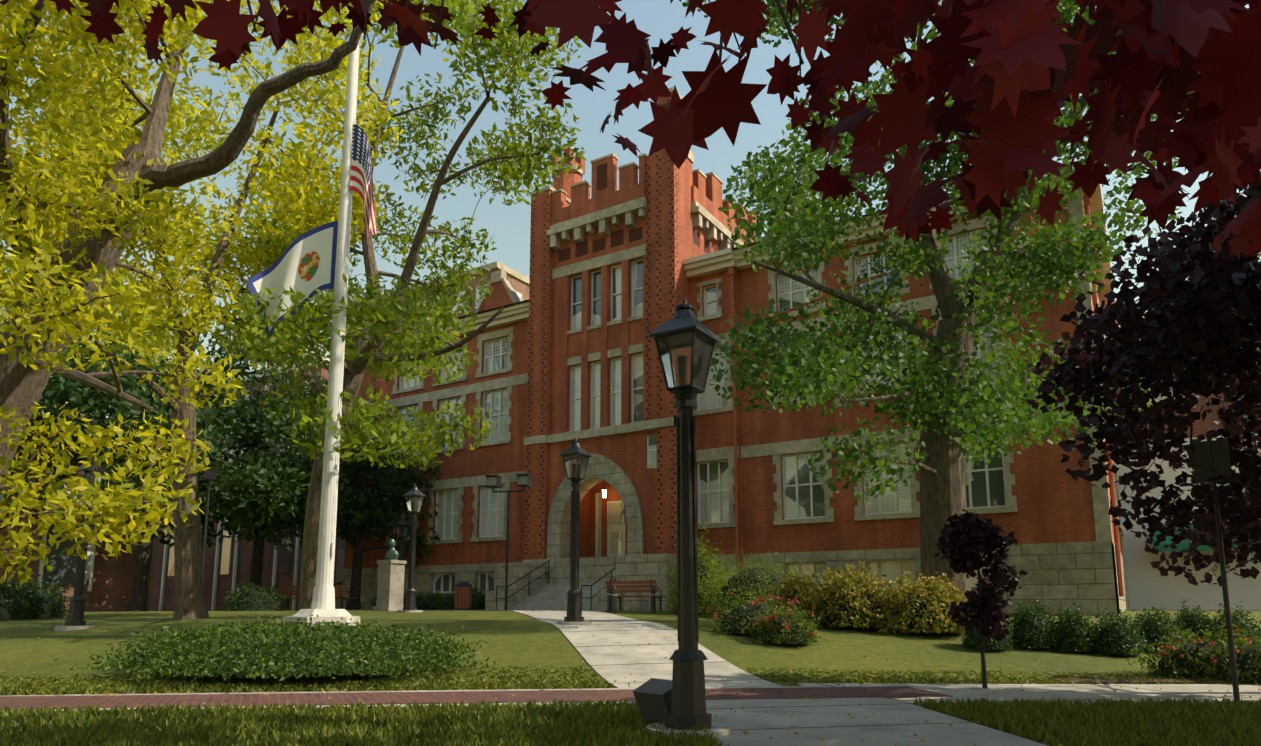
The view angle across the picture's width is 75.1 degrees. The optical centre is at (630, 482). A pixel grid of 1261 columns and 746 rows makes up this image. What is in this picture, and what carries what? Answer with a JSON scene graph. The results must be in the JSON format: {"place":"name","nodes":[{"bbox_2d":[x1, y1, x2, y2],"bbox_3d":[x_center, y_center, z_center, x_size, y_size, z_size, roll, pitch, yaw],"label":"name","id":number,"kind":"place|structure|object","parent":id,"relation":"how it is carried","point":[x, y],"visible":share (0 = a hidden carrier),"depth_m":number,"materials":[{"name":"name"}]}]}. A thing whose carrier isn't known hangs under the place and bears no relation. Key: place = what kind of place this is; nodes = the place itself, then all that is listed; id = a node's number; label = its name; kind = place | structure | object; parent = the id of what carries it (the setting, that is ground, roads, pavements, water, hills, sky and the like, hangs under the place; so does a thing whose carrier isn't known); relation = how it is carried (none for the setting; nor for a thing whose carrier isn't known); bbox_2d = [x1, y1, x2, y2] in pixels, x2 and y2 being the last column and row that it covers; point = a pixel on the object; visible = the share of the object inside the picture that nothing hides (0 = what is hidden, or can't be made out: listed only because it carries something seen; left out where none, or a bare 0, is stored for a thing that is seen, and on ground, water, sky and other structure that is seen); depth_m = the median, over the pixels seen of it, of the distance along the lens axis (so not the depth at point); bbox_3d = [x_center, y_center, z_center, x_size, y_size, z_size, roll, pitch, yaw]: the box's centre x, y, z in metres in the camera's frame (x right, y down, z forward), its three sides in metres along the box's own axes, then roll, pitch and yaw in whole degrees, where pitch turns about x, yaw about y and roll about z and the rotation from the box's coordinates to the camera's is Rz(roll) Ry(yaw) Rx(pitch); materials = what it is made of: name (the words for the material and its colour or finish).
{"place":"outdoors","nodes":[
{"label":"outdoors","id":0,"kind":"place"},
{"bbox_2d":[0,0,1260,259],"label":"maple","id":1,"kind":"object","parent":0,"point":[1020,80],"depth_m":1.70,"materials":[{"name":"red plant"}]},
{"bbox_2d":[0,610,1260,745],"bbox_3d":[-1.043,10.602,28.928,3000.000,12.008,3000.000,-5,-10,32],"label":"ground","id":2,"kind":"structure","parent":0,"point":[541,646],"depth_m":15.05,"materials":[{"name":"green plant"}]},
{"bbox_2d":[0,573,48,620],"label":"dark shrub","id":3,"kind":"object","parent":2,"relation":"on","point":[9,584],"depth_m":21.28,"materials":[{"name":"green plant"}]},
{"bbox_2d":[2,575,70,618],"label":"dark shrub","id":4,"kind":"object","parent":2,"relation":"on","point":[56,601],"depth_m":22.20,"materials":[{"name":"green plant"}]},
{"bbox_2d":[54,457,106,630],"bbox_3d":[-11.972,1.431,17.916,0.720,4.090,0.720,-5,-10,32],"label":"lamp","id":5,"kind":"object","parent":2,"relation":"on","point":[75,621],"visible":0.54,"depth_m":17.75,"materials":[{"name":"metal"}]},
{"bbox_2d":[26,386,295,611],"bbox_3d":[-17.357,0.586,29.967,8.195,9.595,9.065,-5,-10,32],"label":"tree trunk","id":6,"kind":"object","parent":2,"relation":"on","point":[137,601],"visible":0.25,"depth_m":29.36,"materials":[{"name":"brown wood"}]},
{"bbox_2d":[0,346,311,548],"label":"tree leaves","id":7,"kind":"object","parent":6,"relation":"attached to","point":[76,394],"visible":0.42,"depth_m":29.06,"materials":[{"name":"green plant"}]},
{"bbox_2d":[38,45,324,618],"bbox_3d":[-12.756,-4.771,22.262,9.032,18.140,8.894,-5,-10,32],"label":"locust wood","id":8,"kind":"object","parent":2,"relation":"on","point":[189,603],"visible":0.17,"depth_m":21.26,"materials":[{"name":"brown plant"}]},
{"bbox_2d":[9,13,357,364],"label":"locust leaves","id":9,"kind":"object","parent":8,"relation":"attached to","point":[242,251],"visible":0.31,"depth_m":22.02,"materials":[{"name":"yellow plant"}]},
{"bbox_2d":[0,0,376,557],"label":"locust wood","id":10,"kind":"object","parent":2,"relation":"on","point":[22,386],"visible":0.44,"depth_m":12.49,"materials":[{"name":"brown plant"}]},
{"bbox_2d":[0,0,382,585],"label":"locust leaves","id":11,"kind":"object","parent":10,"relation":"attached to","point":[85,168],"visible":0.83,"depth_m":10.68,"materials":[{"name":"yellow plant"}]},
{"bbox_2d":[202,468,216,577],"bbox_3d":[-14.165,1.889,27.238,0.440,4.750,0.440,4,-10,-27],"label":"sign post","id":12,"kind":"object","parent":2,"relation":"on","point":[210,474],"visible":0.73,"depth_m":27.36,"materials":[{"name":"black metal"}]},
{"bbox_2d":[217,580,289,610],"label":"dark shrub","id":13,"kind":"object","parent":2,"relation":"on","point":[229,605],"depth_m":29.03,"materials":[{"name":"green plant"}]},
{"bbox_2d":[44,614,516,680],"bbox_3d":[-5.450,2.606,13.438,7.878,0.892,5.844,-5,-10,32],"label":"ground cover bed","id":14,"kind":"object","parent":2,"relation":"on","point":[158,650],"depth_m":11.93,"materials":[{"name":"green plant"}]},
{"bbox_2d":[199,354,368,590],"bbox_3d":[-15.221,0.381,33.444,9.543,11.047,8.595,0,-9,2],"label":"tree trunk","id":15,"kind":"object","parent":2,"relation":"on","point":[256,567],"visible":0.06,"depth_m":33.45,"materials":[{"name":"brown wood"}]},
{"bbox_2d":[137,327,396,551],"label":"tree leaves","id":16,"kind":"object","parent":15,"relation":"attached to","point":[270,525],"visible":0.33,"depth_m":31.90,"materials":[{"name":"green plant"}]},
{"bbox_2d":[273,585,299,609],"bbox_3d":[-12.914,4.437,31.492,1.850,0.954,0.702,-5,-10,32],"label":"bench","id":17,"kind":"object","parent":2,"relation":"on","point":[290,588],"visible":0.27,"depth_m":31.30,"materials":[{"name":"brown wood"}]},
{"bbox_2d":[283,6,359,632],"bbox_3d":[-5.990,-8.803,17.680,1.560,24.650,1.351,-5,-10,32],"label":"flagpole","id":18,"kind":"object","parent":2,"relation":"on","point":[323,605],"visible":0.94,"depth_m":16.47,"materials":[{"name":"metal"}]},
{"bbox_2d":[247,221,337,338],"bbox_3d":[-7.013,-4.218,17.021,1.765,2.588,0.237,1,-9,-3],"label":"state flag","id":19,"kind":"object","parent":18,"relation":"attached to","point":[304,263],"visible":0.77,"depth_m":17.04,"materials":[{"name":"white fabric"}]},
{"bbox_2d":[349,124,376,239],"bbox_3d":[-5.587,-6.297,17.179,0.594,2.628,0.166,1,-9,-5],"label":"us flag","id":20,"kind":"object","parent":18,"relation":"attached to","point":[361,180],"visible":1,"depth_m":17.22,"materials":[{"name":"multicoloured fabric"}]},
{"bbox_2d":[333,584,356,609],"bbox_3d":[-10.969,4.246,30.279,1.850,0.954,0.702,-5,-10,32],"label":"bench","id":21,"kind":"object","parent":2,"relation":"on","point":[340,588],"visible":0.4,"depth_m":29.76,"materials":[{"name":"brown wood"}]},
{"bbox_2d":[311,436,422,609],"bbox_3d":[-11.910,2.170,37.054,6.217,8.555,5.004,4,-9,-25],"label":"tree trunk","id":22,"kind":"object","parent":2,"relation":"on","point":[356,577],"visible":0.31,"depth_m":35.55,"materials":[{"name":"brown wood"}]},
{"bbox_2d":[276,423,441,567],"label":"tree leaves","id":23,"kind":"object","parent":22,"relation":"attached to","point":[398,478],"visible":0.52,"depth_m":35.70,"materials":[{"name":"green plant"}]},
{"bbox_2d":[369,596,376,609],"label":"hedge","id":24,"kind":"object","parent":2,"relation":"on","point":[372,602],"depth_m":33.34,"materials":[{"name":"green plant"}]},
{"bbox_2d":[373,539,406,610],"bbox_3d":[-7.935,3.072,27.170,0.760,2.375,0.760,-5,-10,32],"label":"bust on pedestal","id":25,"kind":"object","parent":2,"relation":"on","point":[390,583],"visible":1,"depth_m":26.92,"materials":[{"name":"stone"}]},
{"bbox_2d":[372,593,417,609],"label":"dark shrub","id":26,"kind":"object","parent":2,"relation":"on","point":[404,596],"depth_m":30.45,"materials":[{"name":"green plant"}]},
{"bbox_2d":[232,0,570,611],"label":"tree trunk","id":27,"kind":"object","parent":2,"relation":"on","point":[354,369],"visible":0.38,"depth_m":21.25,"materials":[{"name":"brown plant"}]},
{"bbox_2d":[234,0,403,245],"bbox_3d":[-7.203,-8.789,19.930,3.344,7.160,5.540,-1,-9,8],"label":"locust leaves","id":28,"kind":"object","parent":27,"relation":"attached to","point":[305,173],"visible":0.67,"depth_m":18.35,"materials":[{"name":"yellow plant"}]},
{"bbox_2d":[213,0,585,469],"bbox_3d":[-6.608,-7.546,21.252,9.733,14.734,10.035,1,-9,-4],"label":"locust leaves","id":29,"kind":"object","parent":27,"relation":"attached to","point":[355,317],"visible":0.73,"depth_m":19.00,"materials":[{"name":"green plant"}]},
{"bbox_2d":[394,517,409,559],"bbox_3d":[-8.818,3.257,31.413,0.681,3.885,0.681,-5,-10,32],"label":"lamp","id":30,"kind":"object","parent":2,"relation":"on","point":[402,525],"visible":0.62,"depth_m":31.50,"materials":[{"name":"metal"}]},
{"bbox_2d":[397,484,425,612],"bbox_3d":[-6.443,2.079,24.216,0.720,4.090,0.720,-5,-10,32],"label":"lamp","id":31,"kind":"object","parent":2,"relation":"on","point":[414,497],"visible":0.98,"depth_m":24.19,"materials":[{"name":"metal"}]},
{"bbox_2d":[416,590,428,609],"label":"hedge","id":32,"kind":"object","parent":2,"relation":"on","point":[421,593],"depth_m":32.26,"materials":[{"name":"green plant"}]},
{"bbox_2d":[419,588,445,609],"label":"hedge","id":33,"kind":"object","parent":2,"relation":"on","point":[438,595],"depth_m":31.75,"materials":[{"name":"green plant"}]},
{"bbox_2d":[436,590,454,609],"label":"hedge","id":34,"kind":"object","parent":2,"relation":"on","point":[443,603],"depth_m":31.31,"materials":[{"name":"green plant"}]},
{"bbox_2d":[441,583,489,609],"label":"dark shrub","id":35,"kind":"object","parent":2,"relation":"on","point":[476,591],"depth_m":30.25,"materials":[{"name":"green plant"}]},
{"bbox_2d":[477,590,493,609],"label":"hedge","id":36,"kind":"object","parent":2,"relation":"on","point":[483,594],"depth_m":30.31,"materials":[{"name":"green plant"}]},
{"bbox_2d":[496,560,615,609],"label":"stair railings","id":37,"kind":"object","parent":2,"relation":"on","point":[528,585],"visible":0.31,"depth_m":28.62,"materials":[{"name":"black metal"}]},
{"bbox_2d":[556,438,591,624],"bbox_3d":[-1.203,1.188,17.777,0.769,4.346,0.769,-5,-10,32],"label":"lamp","id":38,"kind":"object","parent":2,"relation":"on","point":[575,456],"visible":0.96,"depth_m":17.75,"materials":[{"name":"metal"}]},
{"bbox_2d":[607,586,611,611],"bbox_3d":[-0.614,3.404,23.883,0.160,0.760,0.152,-5,-10,32],"label":"bollard","id":39,"kind":"object","parent":2,"relation":"on","point":[609,598],"visible":0.96,"depth_m":23.82,"materials":[{"name":"black metal"}]},
{"bbox_2d":[612,586,616,613],"bbox_3d":[-0.449,3.283,22.839,0.160,0.760,0.152,-5,-10,32],"label":"bollard","id":40,"kind":"object","parent":2,"relation":"on","point":[614,599],"visible":1,"depth_m":22.78,"materials":[{"name":"black metal"}]},
{"bbox_2d":[0,610,1260,745],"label":"paths","id":41,"kind":"structure","parent":2,"relation":"on","point":[607,656],"depth_m":10.06,"materials":[{"name":"concrete"}]},
{"bbox_2d":[454,581,471,609],"bbox_3d":[-5.996,4.069,29.369,0.640,1.020,0.624,-5,-10,32],"label":"trash can","id":42,"kind":"object","parent":41,"relation":"on","point":[463,596],"visible":1,"depth_m":29.13,"materials":[{"name":"brown wood"}]},
{"bbox_2d":[485,474,531,609],"bbox_3d":[-4.144,2.022,27.518,1.540,4.550,0.440,-2,-9,12],"label":"double floodlight","id":43,"kind":"object","parent":41,"relation":"on","point":[523,481],"visible":0.9,"depth_m":27.62,"materials":[{"name":"black metal"}]},
{"bbox_2d":[1192,432,1239,700],"bbox_3d":[7.005,0.986,9.697,0.360,3.200,0.060,-5,-10,32],"label":"sign post","id":44,"kind":"object","parent":41,"relation":"on","point":[1211,453],"visible":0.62,"depth_m":9.80,"materials":[{"name":"black metal"}]},
{"bbox_2d":[0,665,1260,745],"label":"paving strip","id":45,"kind":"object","parent":2,"relation":"on","point":[1226,722],"depth_m":7.93,"materials":[{"name":"green plant"}]},
{"bbox_2d":[0,261,1260,611],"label":"campus buildings","id":46,"kind":"structure","parent":2,"relation":"on","point":[108,583],"depth_m":31.65,"materials":[{"name":"brick"}]},
{"bbox_2d":[2,625,1260,745],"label":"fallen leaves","id":47,"kind":"object","parent":2,"relation":"on","point":[848,714],"visible":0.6,"depth_m":10.41,"materials":[{"name":"plant"}]},
{"bbox_2d":[605,579,665,610],"bbox_3d":[0.162,3.539,25.674,1.850,0.954,0.702,-5,-10,32],"label":"bench","id":48,"kind":"object","parent":2,"relation":"on","point":[620,589],"visible":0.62,"depth_m":25.45,"materials":[{"name":"brown wood"}]},
{"bbox_2d":[633,678,671,721],"bbox_3d":[0.325,2.109,7.724,0.280,0.420,0.440,-25,9,-38],"label":"ground floodlight","id":49,"kind":"object","parent":2,"relation":"on","point":[653,697],"visible":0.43,"depth_m":7.64,"materials":[{"name":"grey metal"}]},
{"bbox_2d":[650,586,655,612],"bbox_3d":[0.646,3.357,23.445,0.160,0.760,0.152,-5,-10,32],"label":"bollard","id":50,"kind":"object","parent":2,"relation":"on","point":[653,601],"visible":1,"depth_m":23.39,"materials":[{"name":"black metal"}]},
{"bbox_2d":[647,299,732,739],"bbox_3d":[0.523,0.391,7.588,0.769,4.346,0.769,-5,-10,32],"label":"lamp","id":51,"kind":"object","parent":2,"relation":"on","point":[685,339],"visible":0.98,"depth_m":7.55,"materials":[{"name":"metal"}]},
{"bbox_2d":[662,520,729,613],"bbox_3d":[1.861,2.411,23.031,1.959,2.673,2.200,-5,-10,32],"label":"tall shrub","id":52,"kind":"object","parent":2,"relation":"on","point":[701,556],"depth_m":22.73,"materials":[{"name":"green plant"}]},
{"bbox_2d":[342,87,1129,614],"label":"brick building","id":53,"kind":"structure","parent":2,"relation":"on","point":[566,351],"depth_m":29.77,"materials":[{"name":"brick"}]},
{"bbox_2d":[602,481,607,498],"bbox_3d":[-1.001,-0.003,31.641,0.260,1.350,0.225,-5,-10,32],"label":"porch lantern","id":54,"kind":"object","parent":53,"relation":"hanging from","point":[604,492],"visible":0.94,"depth_m":31.51,"materials":[{"name":"white glass"}]},
{"bbox_2d":[698,584,812,633],"bbox_3d":[2.499,2.559,16.443,2.462,1.043,2.072,-5,-10,32],"label":"flowering shrub","id":55,"kind":"object","parent":2,"relation":"on","point":[718,624],"depth_m":16.19,"materials":[{"name":"green plant"}]},
{"bbox_2d":[698,546,823,617],"bbox_3d":[3.259,2.547,21.552,3.844,2.128,3.133,-5,-10,32],"label":"weeping shrub","id":56,"kind":"object","parent":2,"relation":"on","point":[721,585],"depth_m":21.10,"materials":[{"name":"green plant"}]},
{"bbox_2d":[743,597,824,644],"bbox_3d":[2.890,2.633,15.477,1.548,0.917,1.294,-5,-10,32],"label":"flowering shrub","id":57,"kind":"object","parent":2,"relation":"on","point":[786,615],"depth_m":15.21,"materials":[{"name":"green plant"}]},
{"bbox_2d":[758,570,829,621],"bbox_3d":[3.825,2.630,18.680,1.898,1.260,1.830,-5,-10,32],"label":"flowering shrub","id":58,"kind":"object","parent":2,"relation":"on","point":[789,586],"depth_m":18.36,"materials":[{"name":"green plant"}]},
{"bbox_2d":[790,561,905,628],"bbox_3d":[4.817,2.435,17.759,2.470,1.489,2.438,-5,-10,32],"label":"shrub","id":59,"kind":"object","parent":2,"relation":"on","point":[850,579],"depth_m":17.15,"materials":[{"name":"plant"}]},
{"bbox_2d":[869,568,968,633],"bbox_3d":[6.091,2.474,17.105,2.450,1.388,2.384,-5,-10,32],"label":"shrub","id":60,"kind":"object","parent":2,"relation":"on","point":[939,588],"depth_m":16.56,"materials":[{"name":"yellow plant"}]},
{"bbox_2d":[734,0,1141,619],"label":"ginkgo wood","id":61,"kind":"object","parent":2,"relation":"on","point":[942,486],"visible":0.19,"depth_m":19.13,"materials":[{"name":"grey plant"}]},
{"bbox_2d":[682,0,1198,500],"bbox_3d":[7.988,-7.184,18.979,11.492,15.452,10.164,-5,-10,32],"label":"ginkgo leaves","id":62,"kind":"object","parent":61,"relation":"attached to","point":[840,380],"visible":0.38,"depth_m":18.20,"materials":[{"name":"green plant"}]},
{"bbox_2d":[959,518,1009,688],"bbox_3d":[4.795,1.948,11.332,0.731,2.986,0.731,0,-9,0],"label":"tree trunk","id":63,"kind":"object","parent":2,"relation":"on","point":[983,670],"visible":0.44,"depth_m":11.24,"materials":[{"name":"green wood"}]},
{"bbox_2d":[934,509,1027,640],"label":"purple sapling leaves","id":64,"kind":"object","parent":63,"relation":"attached to","point":[959,547],"visible":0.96,"depth_m":11.27,"materials":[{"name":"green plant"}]},
{"bbox_2d":[959,609,1017,649],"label":"boxwood","id":65,"kind":"object","parent":2,"relation":"on","point":[968,635],"depth_m":15.09,"materials":[{"name":"green plant"}]},
{"bbox_2d":[1008,596,1060,648],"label":"boxwood","id":66,"kind":"object","parent":2,"relation":"on","point":[1036,610],"depth_m":15.38,"materials":[{"name":"green plant"}]},
{"bbox_2d":[1050,603,1099,651],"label":"boxwood","id":67,"kind":"object","parent":2,"relation":"on","point":[1064,620],"depth_m":15.13,"materials":[{"name":"green plant"}]},
{"bbox_2d":[1087,608,1149,654],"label":"boxwood","id":68,"kind":"object","parent":2,"relation":"on","point":[1119,622],"depth_m":14.93,"materials":[{"name":"green plant"}]},
{"bbox_2d":[1130,606,1183,651],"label":"boxwood","id":69,"kind":"object","parent":2,"relation":"on","point":[1148,619],"depth_m":15.38,"materials":[{"name":"green plant"}]},
{"bbox_2d":[1067,200,1260,561],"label":"tree branches","id":70,"kind":"object","parent":2,"relation":"on","point":[1178,376],"visible":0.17,"depth_m":9.37,"materials":[{"name":"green wood"}]},
{"bbox_2d":[1023,185,1260,586],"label":"purple maple leaves","id":71,"kind":"object","parent":70,"relation":"attached to","point":[1225,356],"visible":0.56,"depth_m":9.43,"materials":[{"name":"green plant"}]},
{"bbox_2d":[1126,612,1255,680],"bbox_3d":[8.963,2.600,12.919,2.044,1.080,1.817,-5,-10,32],"label":"flowering shrub","id":72,"kind":"object","parent":2,"relation":"on","point":[1152,666],"depth_m":12.77,"materials":[{"name":"green plant"}]},
{"bbox_2d":[1171,599,1215,642],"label":"boxwood","id":73,"kind":"object","parent":2,"relation":"on","point":[1195,614],"depth_m":15.54,"materials":[{"name":"green plant"}]},
{"bbox_2d":[1180,624,1260,684],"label":"flowering shrub","id":74,"kind":"object","parent":2,"relation":"on","point":[1238,640],"depth_m":12.00,"materials":[{"name":"green plant"}]},
{"bbox_2d":[1205,601,1260,648],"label":"boxwood","id":75,"kind":"object","parent":2,"relation":"on","point":[1253,626],"depth_m":15.17,"materials":[{"name":"green plant"}]},
{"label":"tree wood","id":76,"kind":"object","parent":2,"relation":"on","visible":0},
{"bbox_2d":[51,304,220,507],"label":"tree leaves","id":77,"kind":"object","parent":76,"relation":"attached to","point":[158,359],"visible":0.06,"depth_m":40.54,"materials":[{"name":"yellow plant"}]},
{"bbox_3d":[-24.010,-0.341,32.228,10.557,12.650,10.221,-5,-10,32],"label":"tree wood","id":78,"kind":"object","parent":2,"relation":"on","visible":0},
{"bbox_2d":[0,306,167,482],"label":"tree leaves","id":79,"kind":"object","parent":78,"relation":"attached to","point":[138,365],"visible":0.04,"depth_m":30.67,"materials":[{"name":"yellow plant"}]},
{"bbox_2d":[0,0,1260,417],"label":"sky","id":80,"kind":"structure","parent":0,"point":[510,225],"materials":[{"name":"blue"}]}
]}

